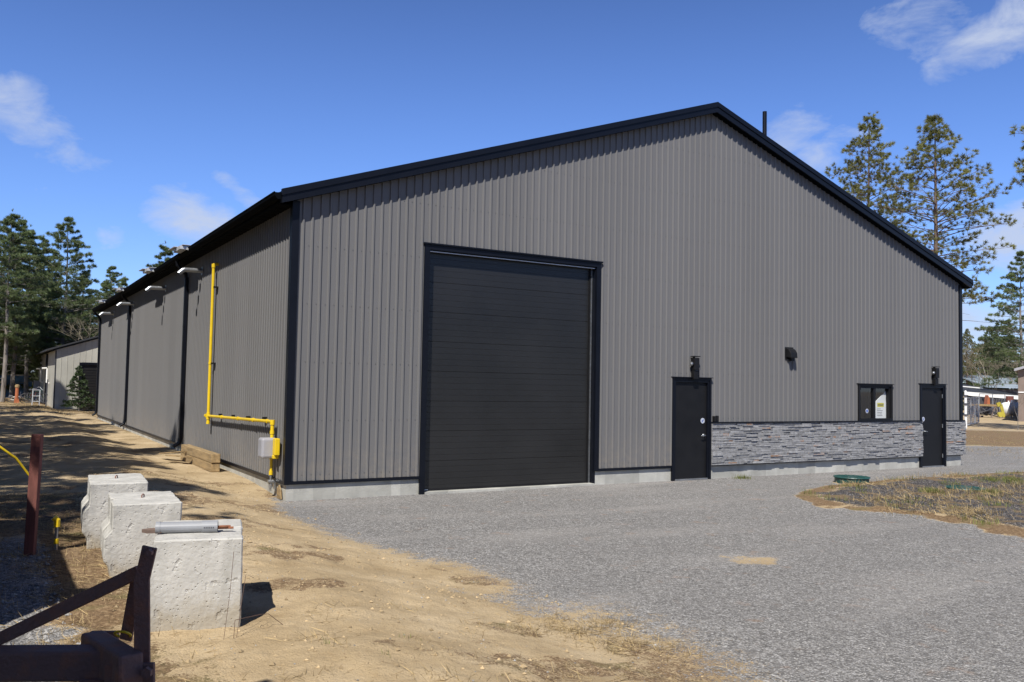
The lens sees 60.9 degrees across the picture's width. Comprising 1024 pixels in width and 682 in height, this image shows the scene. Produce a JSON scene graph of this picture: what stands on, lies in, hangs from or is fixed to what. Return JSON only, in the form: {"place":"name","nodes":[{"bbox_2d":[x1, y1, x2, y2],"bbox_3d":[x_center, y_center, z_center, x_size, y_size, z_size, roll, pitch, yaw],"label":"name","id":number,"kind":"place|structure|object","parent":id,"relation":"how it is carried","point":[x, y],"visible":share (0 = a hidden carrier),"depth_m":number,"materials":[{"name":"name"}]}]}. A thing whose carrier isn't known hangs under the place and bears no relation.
{"place":"outdoors","nodes":[
{"label":"outdoors","id":0,"kind":"place"},
{"bbox_2d":[31,390,40,404],"bbox_3d":[-26.768,3.192,48.994,0.406,0.905,0.381,3,-3,-31],"label":"wire rack","id":1,"kind":"object","parent":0,"point":[32,397],"visible":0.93,"depth_m":48.91,"materials":[{"name":"white metal"}]},
{"bbox_2d":[223,552,282,639],"bbox_3d":[-1.691,1.647,5.750,0.068,0.552,0.472,-1,-3,31],"label":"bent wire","id":2,"kind":"object","parent":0,"point":[241,604],"visible":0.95,"depth_m":5.62,"materials":[{"name":"brown metal"}]},
{"bbox_2d":[0,414,764,681],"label":"dry grass","id":3,"kind":"structure","parent":0,"point":[301,639],"depth_m":6.70,"materials":[{"name":"beige plant"}]},
{"bbox_2d":[3,462,970,681],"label":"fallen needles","id":4,"kind":"object","parent":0,"point":[345,606],"visible":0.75,"depth_m":7.37,"materials":[{"name":"brown plant"}]},
{"bbox_2d":[0,382,1023,681],"bbox_3d":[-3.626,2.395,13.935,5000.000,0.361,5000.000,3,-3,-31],"label":"ground","id":5,"kind":"structure","parent":0,"point":[90,442],"depth_m":8.69,"materials":[{"name":"beige sand"}]},
{"bbox_2d":[0,347,12,390],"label":"pine tree","id":6,"kind":"object","parent":5,"relation":"on","point":[8,387],"visible":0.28,"depth_m":63.04,"materials":[{"name":"green plant"}]},
{"bbox_2d":[0,374,32,397],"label":"blue container","id":7,"kind":"object","parent":5,"relation":"on","point":[18,379],"visible":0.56,"depth_m":64.00,"materials":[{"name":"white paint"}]},
{"bbox_2d":[14,384,19,402],"bbox_3d":[-29.315,3.136,51.579,0.260,1.120,0.260,3,-3,-31],"label":"bollard","id":8,"kind":"object","parent":5,"relation":"on","point":[16,399],"visible":0.95,"depth_m":51.51,"materials":[{"name":"orange paint"}]},
{"bbox_2d":[4,392,31,402],"bbox_3d":[-29.639,3.472,52.230,1.664,0.505,0.956,1,-30,-2],"label":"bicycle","id":9,"kind":"object","parent":5,"relation":"on","point":[10,396],"visible":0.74,"depth_m":52.15,"materials":[{"name":"grey metal"}]},
{"bbox_2d":[2,344,36,394],"bbox_3d":[-35.575,1.261,65.111,4.802,7.265,4.458,2,-3,-9],"label":"pine tree","id":10,"kind":"object","parent":5,"relation":"on","point":[21,372],"visible":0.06,"depth_m":64.06,"materials":[{"name":"green plant"}]},
{"bbox_2d":[0,220,39,368],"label":"pine tree","id":11,"kind":"object","parent":5,"relation":"on","point":[34,317],"visible":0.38,"depth_m":55.79,"materials":[{"name":"green plant"}]},
{"bbox_2d":[0,209,54,401],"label":"pine tree","id":12,"kind":"object","parent":5,"relation":"on","point":[12,261],"visible":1,"depth_m":53.17,"materials":[{"name":"green plant"}]},
{"bbox_2d":[0,217,59,399],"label":"pine tree","id":13,"kind":"object","parent":5,"relation":"on","point":[31,345],"visible":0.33,"depth_m":57.41,"materials":[{"name":"green plant"}]},
{"bbox_2d":[0,224,65,398],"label":"pine tree","id":14,"kind":"object","parent":5,"relation":"on","point":[38,265],"visible":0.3,"depth_m":61.06,"materials":[{"name":"green plant"}]},
{"bbox_2d":[19,387,47,402],"bbox_3d":[-28.401,3.268,51.829,0.505,0.956,1.664,25,14,40],"label":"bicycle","id":15,"kind":"object","parent":5,"relation":"on","point":[34,396],"visible":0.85,"depth_m":51.69,"materials":[{"name":"grey metal"}]},
{"bbox_2d":[24,434,43,555],"bbox_3d":[-4.371,1.428,7.959,0.088,1.150,0.060,3,-2,-3],"label":"marker post","id":16,"kind":"object","parent":5,"relation":"on","point":[33,498],"visible":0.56,"depth_m":7.93,"materials":[{"name":"red wood"}]},
{"bbox_2d":[0,446,28,475],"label":"yellow hose","id":17,"kind":"object","parent":16,"relation":"attached to","point":[16,459],"visible":0.4,"depth_m":8.05,"materials":[{"name":"yellow rubber"}]},
{"bbox_2d":[27,387,42,400],"bbox_3d":[-29.474,3.338,53.781,0.504,0.956,1.664,-16,-3,1],"label":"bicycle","id":18,"kind":"object","parent":5,"relation":"on","point":[33,395],"visible":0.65,"depth_m":53.87,"materials":[{"name":"grey metal"}]},
{"bbox_2d":[10,295,68,381],"bbox_3d":[-33.867,0.222,63.313,4.506,8.904,4.358,0,-3,12],"label":"pine tree","id":19,"kind":"object","parent":5,"relation":"on","point":[34,366],"visible":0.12,"depth_m":62.80,"materials":[{"name":"green plant"}]},
{"bbox_2d":[0,544,80,644],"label":"gravel pile","id":20,"kind":"object","parent":5,"relation":"on","point":[46,638],"visible":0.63,"depth_m":6.57,"materials":[{"name":"grey gravel"}]},
{"bbox_2d":[9,234,74,375],"bbox_3d":[-35.208,-1.613,64.910,4.536,12.890,4.875,-1,-4,40],"label":"pine tree","id":21,"kind":"object","parent":5,"relation":"on","point":[46,241],"visible":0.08,"depth_m":64.98,"materials":[{"name":"green plant"}]},
{"bbox_2d":[45,379,47,405],"bbox_3d":[-25.784,2.876,48.285,0.056,1.504,0.167,2,-3,-9],"label":"dark pole","id":22,"kind":"object","parent":5,"relation":"on","point":[46,393],"visible":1,"depth_m":48.26,"materials":[{"name":"black metal"}]},
{"bbox_2d":[28,311,70,381],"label":"pine tree","id":23,"kind":"object","parent":5,"relation":"on","point":[61,312],"visible":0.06,"depth_m":65.35,"materials":[{"name":"green plant"}]},
{"bbox_2d":[43,515,60,549],"bbox_3d":[-4.322,1.806,8.167,0.152,0.356,0.057,3,-3,-31],"label":"standpipe","id":24,"kind":"object","parent":5,"relation":"on","point":[56,519],"visible":0.93,"depth_m":8.17,"materials":[{"name":"yellow metal"}]},
{"bbox_2d":[18,216,106,367],"bbox_3d":[-31.067,-2.084,60.799,6.641,13.570,6.867,3,-3,-31],"label":"pine tree","id":25,"kind":"object","parent":5,"relation":"on","point":[73,242],"visible":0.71,"depth_m":60.44,"materials":[{"name":"green needle"},{"name":"grey bark"}]},
{"bbox_2d":[33,336,97,409],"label":"storage shed","id":26,"kind":"structure","parent":5,"relation":"on","point":[60,364],"depth_m":48.47,"materials":[{"name":"beige metal"}]},
{"bbox_2d":[77,362,96,409],"bbox_3d":[-22.269,2.579,49.338,4.120,2.630,0.140,3,-3,-31],"label":"roller door","id":27,"kind":"structure","parent":26,"relation":"in","point":[90,369],"depth_m":48.61,"materials":[{"name":"black metal"}]},
{"bbox_2d":[58,282,88,342],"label":"pine tree","id":28,"kind":"object","parent":5,"relation":"on","point":[71,288],"visible":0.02,"depth_m":68.59,"materials":[{"name":"green plant"}]},
{"bbox_2d":[51,314,98,343],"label":"bare tree","id":29,"kind":"object","parent":5,"relation":"on","point":[71,336],"visible":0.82,"depth_m":54.82,"materials":[{"name":"brown plant"}]},
{"bbox_2d":[60,366,95,410],"bbox_3d":[-22.872,2.547,45.998,1.750,2.579,1.820,3,-3,-31],"label":"spruce tree","id":30,"kind":"object","parent":5,"relation":"on","point":[85,401],"visible":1,"depth_m":45.84,"materials":[{"name":"green plant"}]},
{"bbox_2d":[0,545,156,681],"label":"trailer hitch","id":31,"kind":"object","parent":5,"relation":"on","point":[101,656],"visible":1,"depth_m":3.54,"materials":[{"name":"metal"}]},
{"bbox_2d":[61,274,100,339],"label":"pine tree","id":32,"kind":"object","parent":5,"relation":"on","point":[85,314],"visible":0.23,"depth_m":65.50,"materials":[{"name":"green plant"}]},
{"bbox_2d":[78,316,98,339],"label":"pine tree","id":33,"kind":"object","parent":5,"relation":"on","point":[89,322],"visible":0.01,"depth_m":64.38,"materials":[{"name":"green plant"}]},
{"bbox_2d":[93,279,112,315],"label":"pine tree","id":34,"kind":"object","parent":5,"relation":"on","point":[102,289],"visible":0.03,"depth_m":77.69,"materials":[{"name":"green plant"}]},
{"bbox_2d":[89,266,122,330],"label":"pine tree","id":35,"kind":"object","parent":5,"relation":"on","point":[112,275],"visible":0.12,"depth_m":71.24,"materials":[{"name":"green plant"}]},
{"bbox_2d":[96,276,128,329],"bbox_3d":[-28.950,-0.042,64.715,3.714,9.821,3.455,3,-3,-30],"label":"pine tree","id":36,"kind":"object","parent":5,"relation":"on","point":[123,283],"visible":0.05,"depth_m":64.94,"materials":[{"name":"green plant"}]},
{"bbox_2d":[81,473,147,548],"bbox_3d":[-4.053,1.716,8.858,0.582,0.706,0.911,3,-3,-27],"label":"concrete block","id":37,"kind":"object","parent":5,"relation":"on","point":[94,507],"depth_m":8.42,"materials":[{"name":"concrete"}]},
{"bbox_2d":[100,491,181,576],"bbox_3d":[-3.227,1.670,7.547,0.593,0.696,0.812,3,-3,-27],"label":"concrete block","id":38,"kind":"object","parent":5,"relation":"on","point":[124,539],"depth_m":7.18,"materials":[{"name":"concrete"}]},
{"bbox_2d":[145,240,173,267],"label":"pine tree","id":39,"kind":"object","parent":5,"relation":"on","point":[165,252],"visible":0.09,"depth_m":61.87,"materials":[{"name":"green plant"}]},
{"bbox_2d":[159,451,190,456],"bbox_3d":[-7.282,2.436,18.869,0.365,0.120,1.621,4,-4,-45],"label":"broken board","id":40,"kind":"object","parent":5,"relation":"on","point":[175,455],"visible":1,"depth_m":18.74,"materials":[{"name":"brown wood"}]},
{"bbox_2d":[150,519,242,631],"bbox_3d":[-2.246,1.649,6.181,0.626,0.630,0.853,2,-3,-18],"label":"concrete block","id":41,"kind":"object","parent":5,"relation":"on","point":[191,580],"depth_m":5.80,"materials":[{"name":"grey concrete"}]},
{"bbox_2d":[155,520,217,533],"bbox_3d":[-2.254,1.291,6.044,0.405,0.084,0.085,2,-3,-15],"label":"white pipe","id":42,"kind":"object","parent":41,"relation":"on","point":[209,526],"visible":1,"depth_m":6.02,"materials":[{"name":"plastic"}]},
{"bbox_2d":[142,525,233,533],"bbox_3d":[-2.246,1.304,6.041,0.600,0.044,0.051,2,-3,-15],"label":"steel rod","id":43,"kind":"object","parent":41,"relation":"on","point":[149,530],"visible":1,"depth_m":5.99,"materials":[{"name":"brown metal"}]},
{"bbox_2d":[181,452,219,471],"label":"timber beam","id":44,"kind":"structure","parent":5,"relation":"on","point":[206,465],"depth_m":17.53,"materials":[{"name":"brown wood"}]},
{"bbox_2d":[181,444,219,462],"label":"timber beam","id":45,"kind":"structure","parent":44,"relation":"on","point":[204,454],"depth_m":17.74,"materials":[{"name":"brown wood"}]},
{"bbox_2d":[276,485,281,498],"bbox_3d":[-3.772,2.444,14.125,0.020,0.220,0.240,3,-3,-31],"label":"wood scrap","id":46,"kind":"object","parent":5,"relation":"on","point":[279,494],"visible":1,"depth_m":14.10,"materials":[{"name":"beige wood"}]},
{"bbox_2d":[321,633,472,681],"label":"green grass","id":47,"kind":"structure","parent":5,"relation":"on","point":[381,649],"depth_m":5.38,"materials":[{"name":"green plant"}]},
{"bbox_2d":[44,470,752,681],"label":"sand clods","id":48,"kind":"object","parent":5,"relation":"on","point":[397,649],"visible":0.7,"depth_m":6.92,"materials":[{"name":"beige sand"}]},
{"bbox_2d":[92,102,973,500],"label":"workshop building","id":49,"kind":"structure","parent":5,"relation":"on","point":[556,310],"depth_m":17.54,"materials":[{"name":"grey metal"}]},
{"bbox_2d":[99,312,113,315],"bbox_3d":[-15.808,-1.063,33.947,0.545,0.238,0.200,3,-3,-31],"label":"exhaust pipe","id":50,"kind":"object","parent":49,"relation":"attached to","point":[106,313],"visible":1,"depth_m":33.93,"materials":[{"name":"white metal"}]},
{"bbox_2d":[117,302,133,306],"bbox_3d":[-13.025,-1.244,29.324,0.545,0.238,0.200,3,-3,-31],"label":"exhaust pipe","id":51,"kind":"object","parent":49,"relation":"attached to","point":[124,303],"visible":1,"depth_m":29.29,"materials":[{"name":"white metal"}]},
{"bbox_2d":[145,285,165,291],"bbox_3d":[-9.839,-1.450,24.032,0.545,0.238,0.200,3,-3,-31],"label":"exhaust pipe","id":52,"kind":"object","parent":49,"relation":"attached to","point":[148,288],"visible":1,"depth_m":24.00,"materials":[{"name":"white metal"}]},
{"bbox_2d":[177,267,202,274],"bbox_3d":[-7.380,-1.609,19.948,0.545,0.238,0.200,3,-3,-31],"label":"exhaust pipe","id":53,"kind":"object","parent":49,"relation":"attached to","point":[187,269],"visible":1,"depth_m":19.92,"materials":[{"name":"white metal"}]},
{"bbox_2d":[204,262,279,490],"bbox_3d":[-5.162,0.386,16.493,0.280,4.316,5.429,3,-3,-29],"label":"gas line","id":54,"kind":"object","parent":49,"relation":"attached to","point":[269,447],"visible":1,"depth_m":15.11,"materials":[{"name":"yellow metal"}]},
{"bbox_2d":[418,242,602,494],"bbox_3d":[0.004,0.559,16.330,3.910,4.425,0.365,3,-3,-31],"label":"overhead door","id":55,"kind":"structure","parent":49,"relation":"in","point":[510,368],"depth_m":16.28,"materials":[{"name":"black paint"}]},
{"bbox_2d":[671,377,711,480],"bbox_3d":[3.768,1.846,18.435,1.130,2.165,0.195,3,-3,-31],"label":"entrance door","id":56,"kind":"structure","parent":49,"relation":"in","point":[691,398],"depth_m":18.44,"materials":[{"name":"black paint"}]},
{"bbox_2d":[690,356,700,378],"bbox_3d":[3.851,0.559,18.406,0.224,0.486,0.136,3,-3,-31],"label":"wall light","id":57,"kind":"object","parent":49,"relation":"attached to","point":[694,363],"visible":1,"depth_m":18.38,"materials":[{"name":"black paint"}]},
{"bbox_2d":[785,347,797,360],"bbox_3d":[6.403,0.302,19.956,0.260,0.320,0.169,3,-3,-31],"label":"vent hood","id":58,"kind":"object","parent":49,"relation":"attached to","point":[790,353],"visible":1,"depth_m":19.92,"materials":[{"name":"black paint"}]},
{"bbox_2d":[857,383,893,420],"bbox_3d":[8.961,1.513,21.557,1.350,0.913,0.175,3,-3,-31],"label":"window","id":59,"kind":"structure","parent":49,"relation":"in","point":[881,409],"depth_m":21.68,"materials":[{"name":"black glass"}]},
{"bbox_2d":[918,383,947,467],"bbox_3d":[10.942,2.196,22.741,1.140,2.165,0.195,3,-3,-31],"label":"entrance door","id":60,"kind":"structure","parent":49,"relation":"in","point":[932,398],"depth_m":22.76,"materials":[{"name":"black paint"}]},
{"bbox_2d":[932,366,938,384],"bbox_3d":[11.039,0.909,22.720,0.224,0.486,0.136,3,-3,-31],"label":"wall light","id":61,"kind":"object","parent":49,"relation":"attached to","point":[935,376],"visible":1,"depth_m":22.70,"materials":[{"name":"black paint"}]},
{"bbox_2d":[833,474,869,482],"bbox_3d":[7.156,2.947,18.350,0.740,0.205,0.740,3,-3,-31],"label":"tank lid","id":62,"kind":"object","parent":5,"relation":"on","point":[844,478],"visible":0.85,"depth_m":18.13,"materials":[{"name":"teal plastic"}]},
{"bbox_2d":[824,112,914,237],"bbox_3d":[22.355,-4.499,54.365,5.845,19.733,6.364,1,-3,2],"label":"pine tree","id":63,"kind":"object","parent":5,"relation":"on","point":[853,163],"visible":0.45,"depth_m":54.06,"materials":[{"name":"green needle"},{"name":"bark"}]},
{"bbox_2d":[861,113,1017,322],"bbox_3d":[24.922,-4.150,51.193,8.308,18.832,8.575,3,-3,-31],"label":"pine tree","id":64,"kind":"object","parent":5,"relation":"on","point":[934,132],"visible":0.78,"depth_m":50.65,"materials":[{"name":"green needle"},{"name":"bark"}]},
{"bbox_2d":[944,485,985,490],"bbox_3d":[8.825,2.911,16.973,0.720,0.140,0.720,3,-3,-31],"label":"tank lid","id":65,"kind":"object","parent":5,"relation":"on","point":[961,487],"visible":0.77,"depth_m":16.91,"materials":[{"name":"teal plastic"}]},
{"bbox_2d":[963,390,968,427],"bbox_3d":[24.907,3.756,47.833,0.200,2.080,0.200,3,-3,-31],"label":"fence post","id":66,"kind":"object","parent":5,"relation":"on","point":[965,404],"visible":0.86,"depth_m":47.79,"materials":[{"name":"white metal"}]},
{"bbox_2d":[963,358,979,402],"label":"pine tree","id":67,"kind":"object","parent":5,"relation":"on","point":[968,382],"visible":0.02,"depth_m":102.39,"materials":[{"name":"green plant"}]},
{"bbox_2d":[962,329,982,384],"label":"pine tree","id":68,"kind":"object","parent":5,"relation":"on","point":[966,345],"visible":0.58,"depth_m":97.74,"materials":[{"name":"green plant"}]},
{"bbox_2d":[963,332,981,374],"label":"pine tree","id":69,"kind":"object","parent":5,"relation":"on","point":[967,338],"visible":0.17,"depth_m":102.99,"materials":[{"name":"green plant"}]},
{"bbox_2d":[967,397,978,425],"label":"chain link gate","id":70,"kind":"structure","parent":5,"relation":"on","point":[972,406],"depth_m":53.04,"materials":[{"name":"metal"}]},
{"bbox_2d":[963,339,987,388],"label":"bare tree","id":71,"kind":"object","parent":5,"relation":"on","point":[981,376],"visible":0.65,"depth_m":95.30,"materials":[{"name":"brown plant"}]},
{"bbox_2d":[963,336,990,407],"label":"pine tree","id":72,"kind":"object","parent":5,"relation":"on","point":[980,338],"visible":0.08,"depth_m":108.43,"materials":[{"name":"green plant"}]},
{"bbox_2d":[963,346,990,376],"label":"bare tree","id":73,"kind":"object","parent":5,"relation":"on","point":[968,369],"visible":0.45,"depth_m":96.96,"materials":[{"name":"brown plant"}]},
{"bbox_2d":[963,357,994,386],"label":"bare tree","id":74,"kind":"object","parent":5,"relation":"on","point":[977,363],"visible":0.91,"depth_m":92.66,"materials":[{"name":"brown plant"}]},
{"bbox_2d":[972,408,997,416],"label":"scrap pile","id":75,"kind":"object","parent":5,"relation":"on","point":[983,411],"visible":0.74,"depth_m":70.47,"materials":[{"name":"grey metal"}]},
{"bbox_2d":[971,404,999,417],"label":"wooden trestle","id":76,"kind":"object","parent":5,"relation":"on","point":[995,406],"visible":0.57,"depth_m":69.71,"materials":[{"name":"brown wood"}]},
{"bbox_2d":[968,326,1005,388],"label":"pine tree","id":77,"kind":"object","parent":5,"relation":"on","point":[986,336],"visible":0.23,"depth_m":102.21,"materials":[{"name":"green plant"}]},
{"bbox_2d":[984,395,989,403],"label":"orange cone frame","id":78,"kind":"object","parent":5,"relation":"on","point":[987,400],"visible":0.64,"depth_m":74.88,"materials":[{"name":"paint"}]},
{"bbox_2d":[963,375,1017,389],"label":"metal roof barn","id":79,"kind":"structure","parent":5,"relation":"on","point":[1007,385],"depth_m":95.64,"materials":[{"name":"white metal"}]},
{"bbox_2d":[963,384,1017,414],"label":"open shed","id":80,"kind":"structure","parent":5,"relation":"on","point":[973,391],"depth_m":80.15,"materials":[{"name":"white paint"}]},
{"bbox_2d":[977,323,1010,389],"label":"pine tree","id":81,"kind":"object","parent":5,"relation":"on","point":[997,325],"visible":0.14,"depth_m":106.47,"materials":[{"name":"green plant"}]},
{"bbox_2d":[979,356,1013,389],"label":"bare tree","id":82,"kind":"object","parent":5,"relation":"on","point":[989,372],"visible":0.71,"depth_m":89.36,"materials":[{"name":"brown plant"}]},
{"bbox_2d":[974,250,1023,388],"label":"pine tree","id":83,"kind":"object","parent":5,"relation":"on","point":[1011,276],"visible":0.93,"depth_m":80.03,"materials":[{"name":"green needle"},{"name":"grey bark"}]},
{"bbox_2d":[996,402,1005,416],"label":"yellow implement","id":84,"kind":"object","parent":5,"relation":"on","point":[1002,412],"visible":1,"depth_m":68.71,"materials":[{"name":"yellow plastic"}]},
{"bbox_2d":[982,319,1020,389],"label":"pine tree","id":85,"kind":"object","parent":5,"relation":"on","point":[1003,344],"visible":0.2,"depth_m":99.29,"materials":[{"name":"green plant"}]},
{"bbox_2d":[987,357,1017,381],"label":"bare tree","id":86,"kind":"object","parent":5,"relation":"on","point":[1008,372],"visible":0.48,"depth_m":96.00,"materials":[{"name":"plant"}]},
{"bbox_2d":[1006,396,1013,401],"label":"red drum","id":87,"kind":"object","parent":5,"relation":"on","point":[1010,397],"visible":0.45,"depth_m":74.58,"materials":[{"name":"red plastic"}]},
{"bbox_2d":[1009,124,1023,208],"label":"pine tree","id":88,"kind":"object","parent":5,"relation":"on","point":[1014,179],"visible":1,"depth_m":43.05,"materials":[{"name":"green plant"}]},
{"bbox_2d":[0,401,1023,524],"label":"dry grass","id":89,"kind":"structure","parent":0,"point":[871,482],"depth_m":15.97,"materials":[{"name":"beige plant"}]},
{"bbox_2d":[0,0,1023,388],"label":"sky","id":90,"kind":"structure","parent":0,"point":[146,124],"materials":[{"name":"blue"}]},
{"bbox_2d":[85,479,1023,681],"bbox_3d":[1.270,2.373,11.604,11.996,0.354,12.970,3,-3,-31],"label":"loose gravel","id":91,"kind":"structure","parent":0,"point":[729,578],"depth_m":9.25,"materials":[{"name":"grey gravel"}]},
{"bbox_2d":[732,470,1023,525],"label":"green grass","id":92,"kind":"structure","parent":0,"point":[989,479],"depth_m":16.38,"materials":[{"name":"green plant"}]},
{"bbox_2d":[979,393,1005,416],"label":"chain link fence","id":93,"kind":"object","parent":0,"point":[993,400],"visible":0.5,"depth_m":73.76,"materials":[{"name":"grey metal"}]},
{"bbox_2d":[999,400,1017,417],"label":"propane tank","id":94,"kind":"object","parent":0,"point":[1009,410],"visible":0.52,"depth_m":70.17,"materials":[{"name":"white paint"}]},
{"bbox_2d":[1014,366,1023,421],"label":"brown house","id":95,"kind":"structure","parent":0,"point":[1019,371],"depth_m":61.83,"materials":[{"name":"grey plastic"}]}
]}

